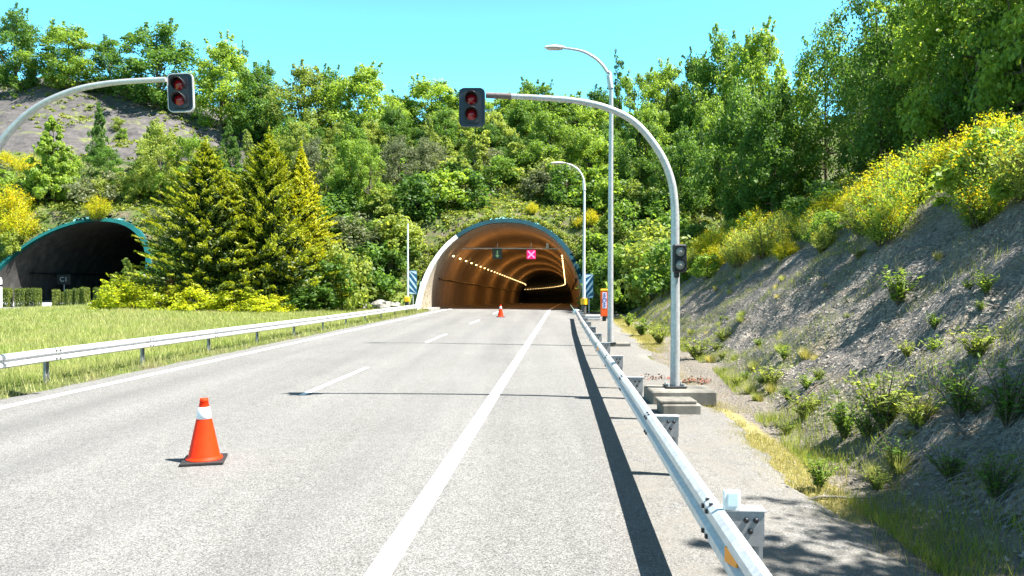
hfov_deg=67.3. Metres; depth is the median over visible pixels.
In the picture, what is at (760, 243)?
broom shrub
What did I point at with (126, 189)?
shrub
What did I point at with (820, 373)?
weed
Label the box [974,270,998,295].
weed
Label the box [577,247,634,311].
shrub
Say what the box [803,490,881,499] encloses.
fallen branch
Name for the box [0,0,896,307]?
sky
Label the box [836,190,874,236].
broom shrub
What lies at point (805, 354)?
grass tussock
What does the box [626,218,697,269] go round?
shrub
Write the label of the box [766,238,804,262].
broom shrub
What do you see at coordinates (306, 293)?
shrub
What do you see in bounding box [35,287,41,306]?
hedge block
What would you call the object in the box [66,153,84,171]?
shrub
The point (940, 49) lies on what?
leafy tree
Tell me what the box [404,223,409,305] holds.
marker pole
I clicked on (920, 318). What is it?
rockfall netting
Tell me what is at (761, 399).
grass tussock
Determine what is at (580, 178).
shrub
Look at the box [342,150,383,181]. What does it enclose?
shrub
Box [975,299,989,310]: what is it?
weed
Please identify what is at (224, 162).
shrub
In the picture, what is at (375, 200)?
shrub
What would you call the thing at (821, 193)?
shrub
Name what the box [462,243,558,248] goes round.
signal crossbar
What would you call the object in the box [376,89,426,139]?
broadleaf tree
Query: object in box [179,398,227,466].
traffic cone
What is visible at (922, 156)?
broom shrub
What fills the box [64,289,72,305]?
hedge block
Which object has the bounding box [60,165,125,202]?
shrub
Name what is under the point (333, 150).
slender tree
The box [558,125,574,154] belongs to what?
slender tree
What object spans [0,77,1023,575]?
hillside
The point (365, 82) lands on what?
broadleaf tree
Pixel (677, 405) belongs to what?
drain box
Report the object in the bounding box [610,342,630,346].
lamp footing
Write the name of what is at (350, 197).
shrub
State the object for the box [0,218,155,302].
road tunnel
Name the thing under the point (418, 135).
broadleaf tree
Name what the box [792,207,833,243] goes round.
broom shrub
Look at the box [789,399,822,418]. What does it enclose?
weed
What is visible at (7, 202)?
broom shrub
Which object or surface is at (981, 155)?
broom shrub
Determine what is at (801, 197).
shrub
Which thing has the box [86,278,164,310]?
golden shrub
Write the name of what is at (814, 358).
grass tussock
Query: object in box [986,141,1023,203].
shrub
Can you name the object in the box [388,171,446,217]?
shrub
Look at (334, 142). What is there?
broadleaf tree
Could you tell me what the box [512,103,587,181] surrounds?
broadleaf tree
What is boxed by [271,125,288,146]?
broadleaf tree
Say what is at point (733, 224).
shrub
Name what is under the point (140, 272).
shrub
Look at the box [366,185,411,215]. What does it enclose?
shrub
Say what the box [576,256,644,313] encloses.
shrub
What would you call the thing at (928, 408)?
grass tussock
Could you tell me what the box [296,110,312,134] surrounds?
broadleaf tree
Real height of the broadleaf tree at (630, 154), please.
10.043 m
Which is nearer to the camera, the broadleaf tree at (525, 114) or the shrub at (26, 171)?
the shrub at (26, 171)
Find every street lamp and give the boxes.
[544,45,615,343]
[551,162,586,314]
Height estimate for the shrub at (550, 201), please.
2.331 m
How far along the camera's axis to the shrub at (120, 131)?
113.97 m
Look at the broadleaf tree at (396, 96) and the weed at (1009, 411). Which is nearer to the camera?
the weed at (1009, 411)
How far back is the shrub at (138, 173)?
85.83 m
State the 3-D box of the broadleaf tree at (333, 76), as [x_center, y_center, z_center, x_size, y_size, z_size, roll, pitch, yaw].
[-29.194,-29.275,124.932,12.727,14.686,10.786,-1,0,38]
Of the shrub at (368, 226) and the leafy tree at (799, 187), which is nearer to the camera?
the leafy tree at (799, 187)
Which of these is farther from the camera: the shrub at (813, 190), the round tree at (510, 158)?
the round tree at (510, 158)
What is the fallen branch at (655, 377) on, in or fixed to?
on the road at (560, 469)
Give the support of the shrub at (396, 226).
on the hillside
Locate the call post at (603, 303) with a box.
[600,289,607,320]
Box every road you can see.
[0,299,133,308]
[0,311,920,575]
[431,302,572,310]
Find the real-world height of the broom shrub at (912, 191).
2.346 m
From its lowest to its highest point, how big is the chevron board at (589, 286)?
3.140 m
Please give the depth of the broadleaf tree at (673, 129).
102.02 m
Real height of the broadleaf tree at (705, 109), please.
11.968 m
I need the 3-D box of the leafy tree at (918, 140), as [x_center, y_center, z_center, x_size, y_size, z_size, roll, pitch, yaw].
[24.177,-11.443,44.643,6.170,8.809,4.925,1,2,6]
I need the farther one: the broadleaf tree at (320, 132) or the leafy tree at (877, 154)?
the broadleaf tree at (320, 132)
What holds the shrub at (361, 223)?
on the hillside
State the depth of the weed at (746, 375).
18.90 m
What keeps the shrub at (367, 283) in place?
on the hillside
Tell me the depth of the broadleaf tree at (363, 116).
116.76 m
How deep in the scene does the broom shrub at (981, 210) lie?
18.60 m
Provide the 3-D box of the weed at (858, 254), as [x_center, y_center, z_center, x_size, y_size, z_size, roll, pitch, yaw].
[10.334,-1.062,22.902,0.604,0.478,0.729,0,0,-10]
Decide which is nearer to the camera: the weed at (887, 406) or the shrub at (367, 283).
the weed at (887, 406)
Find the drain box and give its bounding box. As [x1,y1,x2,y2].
[655,397,701,413]
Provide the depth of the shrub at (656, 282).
50.81 m
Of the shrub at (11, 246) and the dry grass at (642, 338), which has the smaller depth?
the dry grass at (642, 338)
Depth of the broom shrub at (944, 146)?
24.13 m
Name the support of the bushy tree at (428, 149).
on the hillside
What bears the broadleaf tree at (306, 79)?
on the hillside
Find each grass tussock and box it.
[704,354,714,362]
[737,315,745,322]
[742,382,757,394]
[747,359,759,370]
[750,392,761,400]
[752,392,764,401]
[763,380,781,393]
[774,341,787,352]
[777,273,785,281]
[796,347,812,359]
[808,352,820,360]
[861,458,892,479]
[883,445,916,474]
[913,399,939,416]
[931,250,945,259]
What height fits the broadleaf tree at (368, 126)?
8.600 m
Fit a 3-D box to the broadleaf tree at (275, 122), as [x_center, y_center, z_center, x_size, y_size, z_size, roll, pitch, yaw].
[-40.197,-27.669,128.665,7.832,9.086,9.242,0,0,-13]
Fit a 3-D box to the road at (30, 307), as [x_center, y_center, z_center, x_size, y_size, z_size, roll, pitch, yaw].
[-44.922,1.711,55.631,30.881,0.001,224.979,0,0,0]
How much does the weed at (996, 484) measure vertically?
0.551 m
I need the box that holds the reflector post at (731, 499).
[723,489,740,509]
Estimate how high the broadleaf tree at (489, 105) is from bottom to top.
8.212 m
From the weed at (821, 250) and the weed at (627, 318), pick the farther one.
the weed at (627, 318)
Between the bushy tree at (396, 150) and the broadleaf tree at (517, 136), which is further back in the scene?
the broadleaf tree at (517, 136)
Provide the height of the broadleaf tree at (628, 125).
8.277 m
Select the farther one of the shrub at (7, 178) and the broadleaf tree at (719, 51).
the broadleaf tree at (719, 51)
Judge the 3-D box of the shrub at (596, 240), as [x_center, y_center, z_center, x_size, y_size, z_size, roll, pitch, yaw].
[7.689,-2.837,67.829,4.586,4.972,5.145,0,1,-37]
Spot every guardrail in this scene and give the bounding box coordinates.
[0,304,419,383]
[573,309,771,575]
[585,315,600,319]
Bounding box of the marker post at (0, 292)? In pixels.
[0,278,1,306]
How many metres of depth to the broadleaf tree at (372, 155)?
74.59 m
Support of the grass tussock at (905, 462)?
on the hillside
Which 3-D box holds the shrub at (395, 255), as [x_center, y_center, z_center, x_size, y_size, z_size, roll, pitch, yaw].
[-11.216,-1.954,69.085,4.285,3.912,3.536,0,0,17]
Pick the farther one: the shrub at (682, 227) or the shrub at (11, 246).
the shrub at (11, 246)
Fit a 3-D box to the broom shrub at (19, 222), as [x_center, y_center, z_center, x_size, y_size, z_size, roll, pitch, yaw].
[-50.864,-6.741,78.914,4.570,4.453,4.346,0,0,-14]
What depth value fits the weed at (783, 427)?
12.37 m
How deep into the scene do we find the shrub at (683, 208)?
70.15 m
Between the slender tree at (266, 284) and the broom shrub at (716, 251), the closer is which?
the broom shrub at (716, 251)
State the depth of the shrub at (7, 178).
84.69 m
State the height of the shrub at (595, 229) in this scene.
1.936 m
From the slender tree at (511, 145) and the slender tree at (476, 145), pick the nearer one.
the slender tree at (511, 145)
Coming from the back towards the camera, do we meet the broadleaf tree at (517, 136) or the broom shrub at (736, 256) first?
the broadleaf tree at (517, 136)
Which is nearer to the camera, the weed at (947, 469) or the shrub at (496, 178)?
the weed at (947, 469)
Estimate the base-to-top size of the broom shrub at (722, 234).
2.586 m
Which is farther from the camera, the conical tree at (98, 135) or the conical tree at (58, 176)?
the conical tree at (98, 135)
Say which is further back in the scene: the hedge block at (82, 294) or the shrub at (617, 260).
the hedge block at (82, 294)
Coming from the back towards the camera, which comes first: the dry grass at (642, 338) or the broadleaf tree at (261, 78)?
the broadleaf tree at (261, 78)
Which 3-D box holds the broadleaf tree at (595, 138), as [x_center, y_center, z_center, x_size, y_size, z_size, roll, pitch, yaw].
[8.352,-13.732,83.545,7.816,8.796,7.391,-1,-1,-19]
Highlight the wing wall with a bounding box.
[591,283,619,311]
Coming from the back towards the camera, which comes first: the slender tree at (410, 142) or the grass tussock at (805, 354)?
the slender tree at (410, 142)
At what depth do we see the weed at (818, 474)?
8.98 m
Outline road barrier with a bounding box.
[5,302,92,305]
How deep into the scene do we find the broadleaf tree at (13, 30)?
129.93 m
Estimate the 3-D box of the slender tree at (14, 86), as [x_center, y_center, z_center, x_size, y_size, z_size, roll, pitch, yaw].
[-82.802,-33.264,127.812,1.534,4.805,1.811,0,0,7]
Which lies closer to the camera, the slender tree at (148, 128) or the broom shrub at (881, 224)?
the broom shrub at (881, 224)
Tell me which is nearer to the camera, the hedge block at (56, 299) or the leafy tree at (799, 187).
the leafy tree at (799, 187)
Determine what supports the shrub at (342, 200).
on the hillside
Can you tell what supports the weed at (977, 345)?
on the hillside
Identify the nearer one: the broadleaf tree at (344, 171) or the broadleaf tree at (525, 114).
the broadleaf tree at (344, 171)
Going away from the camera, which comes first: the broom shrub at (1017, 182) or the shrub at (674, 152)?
the broom shrub at (1017, 182)
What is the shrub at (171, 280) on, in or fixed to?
on the hillside
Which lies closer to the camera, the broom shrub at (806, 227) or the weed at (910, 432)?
the weed at (910, 432)
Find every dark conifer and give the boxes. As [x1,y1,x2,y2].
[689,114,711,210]
[705,130,729,213]
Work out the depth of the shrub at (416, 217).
72.54 m
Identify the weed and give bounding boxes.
[620,312,635,325]
[628,317,653,334]
[640,323,670,343]
[680,336,714,359]
[709,342,720,350]
[712,326,734,341]
[717,351,727,358]
[730,373,749,385]
[741,371,750,379]
[748,364,793,386]
[751,373,761,382]
[753,337,763,345]
[772,418,796,433]
[775,344,791,360]
[778,386,796,400]
[784,388,824,411]
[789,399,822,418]
[797,373,817,389]
[798,451,838,489]
[803,366,832,380]
[813,241,829,254]
[825,394,866,439]
[840,398,883,441]
[842,365,917,428]
[845,245,869,259]
[856,466,900,489]
[871,265,924,306]
[873,432,912,464]
[890,338,919,356]
[890,386,947,428]
[899,427,917,438]
[913,441,976,481]
[918,356,984,418]
[921,335,949,354]
[924,311,945,328]
[946,323,1004,358]
[961,278,974,288]
[966,393,999,414]
[972,353,1023,428]
[972,447,1023,499]
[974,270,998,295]
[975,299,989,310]
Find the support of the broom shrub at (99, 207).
on the hillside
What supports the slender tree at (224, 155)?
on the hillside
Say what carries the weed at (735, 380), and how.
on the hillside
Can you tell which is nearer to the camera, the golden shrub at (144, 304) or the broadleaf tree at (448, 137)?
the golden shrub at (144, 304)
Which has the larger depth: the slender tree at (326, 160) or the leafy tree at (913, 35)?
the slender tree at (326, 160)
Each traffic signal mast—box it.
[0,73,194,150]
[459,88,686,387]
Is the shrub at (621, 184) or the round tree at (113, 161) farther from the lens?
the round tree at (113, 161)
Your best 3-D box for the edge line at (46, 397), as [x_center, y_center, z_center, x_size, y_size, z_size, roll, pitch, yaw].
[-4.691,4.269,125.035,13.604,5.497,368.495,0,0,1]
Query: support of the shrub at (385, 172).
on the hillside
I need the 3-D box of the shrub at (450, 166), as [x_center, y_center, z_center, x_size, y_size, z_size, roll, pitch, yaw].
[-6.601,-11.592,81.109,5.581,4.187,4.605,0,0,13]
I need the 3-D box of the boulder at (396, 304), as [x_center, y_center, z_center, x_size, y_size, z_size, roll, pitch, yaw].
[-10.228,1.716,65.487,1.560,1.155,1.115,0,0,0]
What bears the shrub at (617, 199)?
on the hillside
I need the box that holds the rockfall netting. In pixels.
[651,188,1023,535]
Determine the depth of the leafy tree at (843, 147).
53.66 m
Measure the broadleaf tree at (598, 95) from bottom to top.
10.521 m
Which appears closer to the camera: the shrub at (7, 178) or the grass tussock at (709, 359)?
the grass tussock at (709, 359)
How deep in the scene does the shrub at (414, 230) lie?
70.11 m
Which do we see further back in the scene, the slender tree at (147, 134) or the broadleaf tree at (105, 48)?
the broadleaf tree at (105, 48)
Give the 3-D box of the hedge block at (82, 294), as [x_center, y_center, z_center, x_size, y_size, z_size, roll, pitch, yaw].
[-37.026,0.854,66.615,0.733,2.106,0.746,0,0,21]
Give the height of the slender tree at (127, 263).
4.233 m
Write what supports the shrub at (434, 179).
on the hillside
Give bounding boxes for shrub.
[0,150,18,171]
[0,160,29,197]
[0,168,18,191]
[0,174,31,198]
[0,180,35,224]
[0,200,39,243]
[0,206,8,224]
[0,228,26,257]
[11,152,41,176]
[13,166,61,203]
[15,173,37,189]
[59,183,78,200]
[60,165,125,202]
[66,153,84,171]
[80,193,113,221]
[85,175,116,202]
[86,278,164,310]
[108,284,194,310]
[109,116,126,129]
[113,127,127,139]
[115,165,152,194]
[119,184,133,196]
[121,182,147,202]
[131,240,183,287]
[142,175,164,197]
[150,206,162,221]
[155,163,180,190]
[158,217,186,241]
[161,285,235,311]
[163,275,180,296]
[176,156,227,183]
[186,289,275,312]
[212,143,226,155]
[214,150,230,169]
[222,163,254,197]
[230,176,250,199]
[241,294,298,312]
[279,282,338,311]
[281,254,357,310]
[313,158,341,187]
[317,186,327,194]
[317,192,361,231]
[317,198,332,228]
[322,236,373,310]
[323,207,340,232]
[324,264,380,309]
[325,174,371,211]
[325,211,388,255]
[329,206,353,227]
[330,195,356,212]
[336,248,379,307]
[341,218,365,239]
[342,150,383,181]
[342,238,369,254]
[347,240,401,294]
[350,164,386,182]
[352,187,367,207]
[352,205,367,217]
[354,209,417,258]
[360,216,389,240]
[363,238,389,255]
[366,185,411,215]
[369,192,389,215]
[372,244,409,282]
[373,184,403,211]
[375,220,427,256]
[381,179,396,192]
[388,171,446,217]
[388,207,413,226]
[389,232,421,257]
[391,257,409,270]
[392,186,445,222]
[395,158,422,179]
[409,170,448,208]
[418,168,475,210]
[425,152,471,173]
[433,156,472,190]
[440,166,499,210]
[472,147,505,173]
[480,154,521,188]
[508,155,561,196]
[518,163,579,199]
[520,160,573,197]
[524,202,537,214]
[542,162,586,202]
[543,187,560,207]
[561,167,587,196]
[564,164,618,205]
[570,162,588,182]
[571,182,597,209]
[572,216,582,229]
[572,229,615,273]
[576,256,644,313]
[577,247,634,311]
[579,208,598,226]
[590,224,606,235]
[592,175,624,210]
[594,208,619,228]
[595,243,655,307]
[596,190,623,209]
[600,218,645,245]
[603,178,632,209]
[603,199,653,242]
[604,176,635,203]
[607,193,628,211]
[615,231,669,307]
[622,178,659,212]
[622,239,692,298]
[623,232,668,251]
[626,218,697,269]
[633,186,669,224]
[648,210,702,243]
[656,195,688,213]
[659,144,690,174]
[659,210,689,231]
[668,202,690,223]
[669,206,702,230]
[679,220,710,251]
[687,227,725,255]
[687,247,700,266]
[687,253,722,277]
[690,254,708,276]
[696,241,726,268]
[697,224,726,250]
[711,219,736,235]
[715,225,754,267]
[718,228,736,249]
[722,218,740,242]
[725,218,760,252]
[727,211,769,241]
[734,212,792,258]
[735,203,777,235]
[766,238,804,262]
[768,207,786,219]
[770,210,798,238]
[771,195,814,223]
[783,195,805,223]
[783,206,810,241]
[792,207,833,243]
[793,178,845,217]
[800,187,842,221]
[801,209,846,241]
[806,187,842,217]
[808,222,837,249]
[829,186,856,221]
[835,174,871,209]
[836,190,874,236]
[841,180,883,214]
[842,148,908,194]
[847,153,945,215]
[851,177,918,246]
[880,131,962,199]
[901,138,945,173]
[916,129,965,190]
[924,116,1023,209]
[929,148,989,198]
[931,146,958,181]
[946,164,1014,230]
[947,101,1023,200]
[949,107,1023,154]
[978,118,1023,200]
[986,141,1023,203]
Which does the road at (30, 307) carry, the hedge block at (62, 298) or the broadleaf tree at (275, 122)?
the hedge block at (62, 298)
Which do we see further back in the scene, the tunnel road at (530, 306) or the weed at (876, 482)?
the tunnel road at (530, 306)
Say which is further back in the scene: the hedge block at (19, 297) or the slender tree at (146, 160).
the slender tree at (146, 160)
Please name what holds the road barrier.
on the road at (30, 307)
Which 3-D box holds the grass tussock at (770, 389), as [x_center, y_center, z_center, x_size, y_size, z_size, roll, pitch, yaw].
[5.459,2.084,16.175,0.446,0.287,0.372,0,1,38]
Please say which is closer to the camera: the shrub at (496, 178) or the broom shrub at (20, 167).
the shrub at (496, 178)
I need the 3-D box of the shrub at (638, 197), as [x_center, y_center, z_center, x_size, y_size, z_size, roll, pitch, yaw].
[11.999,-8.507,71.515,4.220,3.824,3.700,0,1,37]
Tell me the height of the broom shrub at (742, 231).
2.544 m
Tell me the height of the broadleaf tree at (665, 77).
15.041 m
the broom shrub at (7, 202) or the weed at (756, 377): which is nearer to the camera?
the weed at (756, 377)
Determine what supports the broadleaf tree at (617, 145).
on the hillside
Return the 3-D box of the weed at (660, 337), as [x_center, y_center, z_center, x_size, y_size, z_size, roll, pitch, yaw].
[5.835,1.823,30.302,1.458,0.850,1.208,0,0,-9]
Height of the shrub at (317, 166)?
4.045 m
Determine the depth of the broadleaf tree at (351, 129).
99.19 m
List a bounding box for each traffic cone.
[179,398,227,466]
[496,305,504,316]
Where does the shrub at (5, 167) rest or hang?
on the hillside
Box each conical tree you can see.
[21,115,85,203]
[78,102,116,176]
[217,120,242,167]
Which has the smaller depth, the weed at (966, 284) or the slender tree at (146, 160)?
the weed at (966, 284)
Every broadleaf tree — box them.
[0,2,62,92]
[14,18,108,92]
[87,33,130,95]
[94,17,217,113]
[125,117,182,202]
[154,133,215,198]
[185,29,259,132]
[228,59,294,142]
[247,99,286,140]
[256,114,322,165]
[260,58,341,143]
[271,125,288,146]
[273,117,317,169]
[296,62,357,138]
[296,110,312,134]
[312,61,402,144]
[312,126,326,149]
[320,118,356,145]
[320,131,382,201]
[329,134,353,163]
[333,118,372,164]
[343,109,375,139]
[350,132,392,213]
[355,117,395,157]
[369,102,421,158]
[375,98,415,140]
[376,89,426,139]
[381,73,465,140]
[404,126,432,160]
[419,105,462,156]
[430,104,467,155]
[432,124,454,158]
[433,106,463,151]
[444,88,486,137]
[449,113,474,155]
[459,118,509,165]
[460,107,515,164]
[471,92,515,129]
[485,76,551,128]
[492,121,509,155]
[493,130,528,156]
[501,99,551,146]
[504,91,537,140]
[506,130,522,149]
[509,91,547,132]
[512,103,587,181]
[534,92,566,143]
[545,91,590,150]
[554,123,617,183]
[565,104,622,159]
[566,83,628,140]
[581,129,634,180]
[593,120,623,162]
[613,66,658,139]
[613,115,677,199]
[621,105,671,145]
[624,93,691,193]
[638,57,693,147]
[648,121,714,216]
[661,101,695,145]
[669,46,721,149]
[671,23,773,148]
[676,91,734,185]
[687,76,792,225]
[714,15,800,164]
[731,84,824,217]
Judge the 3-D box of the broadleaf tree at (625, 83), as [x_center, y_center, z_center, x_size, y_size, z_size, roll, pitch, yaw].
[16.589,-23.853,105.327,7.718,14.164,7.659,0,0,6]
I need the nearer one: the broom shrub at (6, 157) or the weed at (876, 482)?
the weed at (876, 482)
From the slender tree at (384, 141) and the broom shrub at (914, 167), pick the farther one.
the slender tree at (384, 141)
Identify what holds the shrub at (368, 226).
on the hillside
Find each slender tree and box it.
[7,73,19,99]
[109,272,120,297]
[121,258,137,298]
[136,141,153,172]
[142,133,156,157]
[146,121,161,149]
[167,131,180,153]
[168,142,183,164]
[220,153,227,169]
[240,40,248,98]
[240,129,253,171]
[261,278,270,298]
[320,146,335,197]
[321,144,337,160]
[380,138,391,170]
[406,139,416,159]
[423,116,433,158]
[431,132,442,160]
[441,135,453,166]
[446,151,456,160]
[454,155,468,189]
[466,134,484,170]
[470,130,490,172]
[471,159,482,184]
[504,141,526,178]
[547,79,553,95]
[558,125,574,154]
[613,49,624,137]
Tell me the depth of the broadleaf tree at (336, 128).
110.31 m
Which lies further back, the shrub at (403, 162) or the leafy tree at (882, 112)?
the shrub at (403, 162)
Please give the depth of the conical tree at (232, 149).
105.54 m
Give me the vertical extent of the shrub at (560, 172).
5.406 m
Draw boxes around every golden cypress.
[106,136,275,301]
[176,126,338,303]
[269,141,348,304]
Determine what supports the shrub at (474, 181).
on the hillside
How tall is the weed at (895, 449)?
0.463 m
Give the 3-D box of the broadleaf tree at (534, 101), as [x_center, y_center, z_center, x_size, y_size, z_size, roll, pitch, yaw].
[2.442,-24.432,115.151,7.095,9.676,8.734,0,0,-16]
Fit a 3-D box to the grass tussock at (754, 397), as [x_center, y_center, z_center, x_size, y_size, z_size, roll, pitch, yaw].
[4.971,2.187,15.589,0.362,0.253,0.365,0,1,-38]
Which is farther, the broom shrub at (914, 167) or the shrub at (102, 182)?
the shrub at (102, 182)
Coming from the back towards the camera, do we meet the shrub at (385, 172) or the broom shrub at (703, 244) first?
the shrub at (385, 172)
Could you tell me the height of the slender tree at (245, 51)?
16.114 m
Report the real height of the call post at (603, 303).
2.088 m
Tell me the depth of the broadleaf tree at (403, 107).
118.19 m
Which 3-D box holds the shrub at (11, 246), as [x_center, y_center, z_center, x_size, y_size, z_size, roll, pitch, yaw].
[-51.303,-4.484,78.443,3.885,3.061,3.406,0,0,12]
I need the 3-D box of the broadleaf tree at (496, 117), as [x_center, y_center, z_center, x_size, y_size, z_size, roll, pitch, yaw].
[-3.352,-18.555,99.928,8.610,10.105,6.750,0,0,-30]
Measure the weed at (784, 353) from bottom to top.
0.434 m
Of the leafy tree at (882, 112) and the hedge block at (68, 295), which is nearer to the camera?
the leafy tree at (882, 112)
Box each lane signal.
[492,249,501,258]
[526,249,535,259]
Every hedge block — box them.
[2,287,12,306]
[14,288,25,306]
[26,287,36,306]
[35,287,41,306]
[51,289,60,305]
[61,292,64,304]
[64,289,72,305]
[71,288,80,304]
[79,286,90,304]
[93,287,100,299]
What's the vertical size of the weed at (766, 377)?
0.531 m
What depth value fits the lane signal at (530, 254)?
76.68 m
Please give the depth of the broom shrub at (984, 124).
23.46 m
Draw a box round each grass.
[0,251,430,398]
[613,315,992,575]
[631,188,1023,575]
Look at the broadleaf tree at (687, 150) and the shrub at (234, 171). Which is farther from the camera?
the shrub at (234, 171)
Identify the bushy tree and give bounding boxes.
[291,134,333,195]
[372,133,419,187]
[402,135,451,173]
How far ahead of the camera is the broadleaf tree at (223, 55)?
127.61 m
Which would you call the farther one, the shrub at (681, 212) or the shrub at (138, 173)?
the shrub at (138, 173)
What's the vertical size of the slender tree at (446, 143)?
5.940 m
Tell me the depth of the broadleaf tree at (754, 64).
90.80 m
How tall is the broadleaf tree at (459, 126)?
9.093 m
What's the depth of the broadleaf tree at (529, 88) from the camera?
118.58 m
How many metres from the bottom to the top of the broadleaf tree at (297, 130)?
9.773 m
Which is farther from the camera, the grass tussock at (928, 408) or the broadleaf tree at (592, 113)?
the broadleaf tree at (592, 113)
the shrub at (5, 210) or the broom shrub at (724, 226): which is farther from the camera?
the shrub at (5, 210)
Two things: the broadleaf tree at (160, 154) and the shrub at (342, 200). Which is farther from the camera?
the broadleaf tree at (160, 154)
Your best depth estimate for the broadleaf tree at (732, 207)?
65.50 m
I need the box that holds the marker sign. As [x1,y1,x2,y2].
[57,275,70,289]
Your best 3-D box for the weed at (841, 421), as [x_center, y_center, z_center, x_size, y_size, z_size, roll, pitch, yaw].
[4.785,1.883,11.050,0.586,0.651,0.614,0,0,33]
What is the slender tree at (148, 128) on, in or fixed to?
on the hillside
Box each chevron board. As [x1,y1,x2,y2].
[409,270,416,304]
[585,274,592,312]
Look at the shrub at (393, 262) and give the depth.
69.27 m
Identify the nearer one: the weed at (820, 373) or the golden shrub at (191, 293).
the weed at (820, 373)
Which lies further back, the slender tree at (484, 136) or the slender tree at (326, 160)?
the slender tree at (484, 136)
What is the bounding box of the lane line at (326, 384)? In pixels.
[300,367,368,394]
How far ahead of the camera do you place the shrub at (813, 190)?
38.19 m
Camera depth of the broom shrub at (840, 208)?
31.40 m
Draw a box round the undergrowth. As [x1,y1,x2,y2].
[0,80,1023,300]
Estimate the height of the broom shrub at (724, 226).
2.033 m
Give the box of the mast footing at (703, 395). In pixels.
[644,385,716,405]
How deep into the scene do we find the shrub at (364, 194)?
75.88 m
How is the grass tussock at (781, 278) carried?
on the hillside
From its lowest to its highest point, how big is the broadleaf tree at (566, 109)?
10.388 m
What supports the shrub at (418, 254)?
on the hillside
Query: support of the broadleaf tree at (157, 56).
on the hillside
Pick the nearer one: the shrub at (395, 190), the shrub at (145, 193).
the shrub at (395, 190)
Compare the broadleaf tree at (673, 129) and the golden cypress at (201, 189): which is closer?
the golden cypress at (201, 189)
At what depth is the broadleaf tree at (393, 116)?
106.84 m
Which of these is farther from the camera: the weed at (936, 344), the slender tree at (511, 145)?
the slender tree at (511, 145)
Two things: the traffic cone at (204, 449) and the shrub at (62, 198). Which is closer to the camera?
the traffic cone at (204, 449)
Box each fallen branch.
[641,373,669,379]
[680,375,711,384]
[786,379,827,409]
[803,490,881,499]
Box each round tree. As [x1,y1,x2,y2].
[83,146,145,190]
[489,154,538,185]
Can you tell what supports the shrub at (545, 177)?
on the hillside
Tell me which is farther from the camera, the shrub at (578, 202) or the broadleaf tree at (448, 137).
the broadleaf tree at (448, 137)
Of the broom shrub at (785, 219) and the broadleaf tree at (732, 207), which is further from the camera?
the broadleaf tree at (732, 207)
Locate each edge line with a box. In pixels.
[0,303,523,408]
[364,302,559,575]
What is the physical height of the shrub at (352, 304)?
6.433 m
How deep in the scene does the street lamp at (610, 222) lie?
28.90 m
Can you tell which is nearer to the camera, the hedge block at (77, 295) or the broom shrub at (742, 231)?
the broom shrub at (742, 231)
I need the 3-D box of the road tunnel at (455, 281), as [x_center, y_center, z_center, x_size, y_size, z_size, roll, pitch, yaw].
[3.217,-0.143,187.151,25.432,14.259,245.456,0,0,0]
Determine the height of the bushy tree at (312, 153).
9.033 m
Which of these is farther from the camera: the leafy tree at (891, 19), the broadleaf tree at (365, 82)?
the broadleaf tree at (365, 82)
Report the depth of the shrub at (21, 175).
89.29 m
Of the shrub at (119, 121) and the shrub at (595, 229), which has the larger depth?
the shrub at (119, 121)
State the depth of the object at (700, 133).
73.71 m
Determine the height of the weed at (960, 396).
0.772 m
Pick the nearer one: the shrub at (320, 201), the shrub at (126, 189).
the shrub at (320, 201)
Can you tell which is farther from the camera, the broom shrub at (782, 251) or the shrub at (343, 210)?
the shrub at (343, 210)
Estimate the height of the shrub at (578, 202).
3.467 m
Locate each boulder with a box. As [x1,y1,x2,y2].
[359,302,370,309]
[370,300,391,308]
[390,301,400,306]
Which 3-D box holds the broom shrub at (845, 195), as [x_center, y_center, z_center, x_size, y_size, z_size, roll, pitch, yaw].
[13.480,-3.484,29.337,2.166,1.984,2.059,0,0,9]
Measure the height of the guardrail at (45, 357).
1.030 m
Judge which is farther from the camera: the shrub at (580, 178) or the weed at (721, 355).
the shrub at (580, 178)
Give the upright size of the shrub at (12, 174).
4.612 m
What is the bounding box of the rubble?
[632,193,1023,574]
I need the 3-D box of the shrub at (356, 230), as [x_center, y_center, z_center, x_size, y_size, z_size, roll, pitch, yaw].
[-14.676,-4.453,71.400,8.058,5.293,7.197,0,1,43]
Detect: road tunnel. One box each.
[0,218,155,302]
[415,218,587,310]
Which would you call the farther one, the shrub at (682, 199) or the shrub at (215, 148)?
the shrub at (215, 148)
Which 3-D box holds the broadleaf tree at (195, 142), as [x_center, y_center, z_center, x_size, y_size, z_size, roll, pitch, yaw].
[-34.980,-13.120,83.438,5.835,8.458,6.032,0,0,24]
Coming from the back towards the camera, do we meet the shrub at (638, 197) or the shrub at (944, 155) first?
the shrub at (638, 197)
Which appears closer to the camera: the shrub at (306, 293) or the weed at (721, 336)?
the weed at (721, 336)
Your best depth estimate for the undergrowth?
75.41 m
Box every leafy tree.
[750,58,833,196]
[780,17,870,183]
[813,0,931,169]
[818,38,900,177]
[833,38,892,156]
[834,29,921,152]
[840,3,908,152]
[864,0,1002,155]
[864,15,955,154]
[874,0,928,127]
[899,0,998,136]
[923,0,1023,131]
[926,25,1023,119]
[950,0,1023,126]
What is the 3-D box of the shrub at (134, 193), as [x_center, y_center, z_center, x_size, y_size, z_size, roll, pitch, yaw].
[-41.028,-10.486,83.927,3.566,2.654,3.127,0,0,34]
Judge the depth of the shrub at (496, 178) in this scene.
83.04 m
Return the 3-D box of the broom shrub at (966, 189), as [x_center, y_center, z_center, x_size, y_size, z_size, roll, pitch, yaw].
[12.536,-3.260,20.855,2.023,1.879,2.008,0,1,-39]
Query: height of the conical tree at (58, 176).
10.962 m

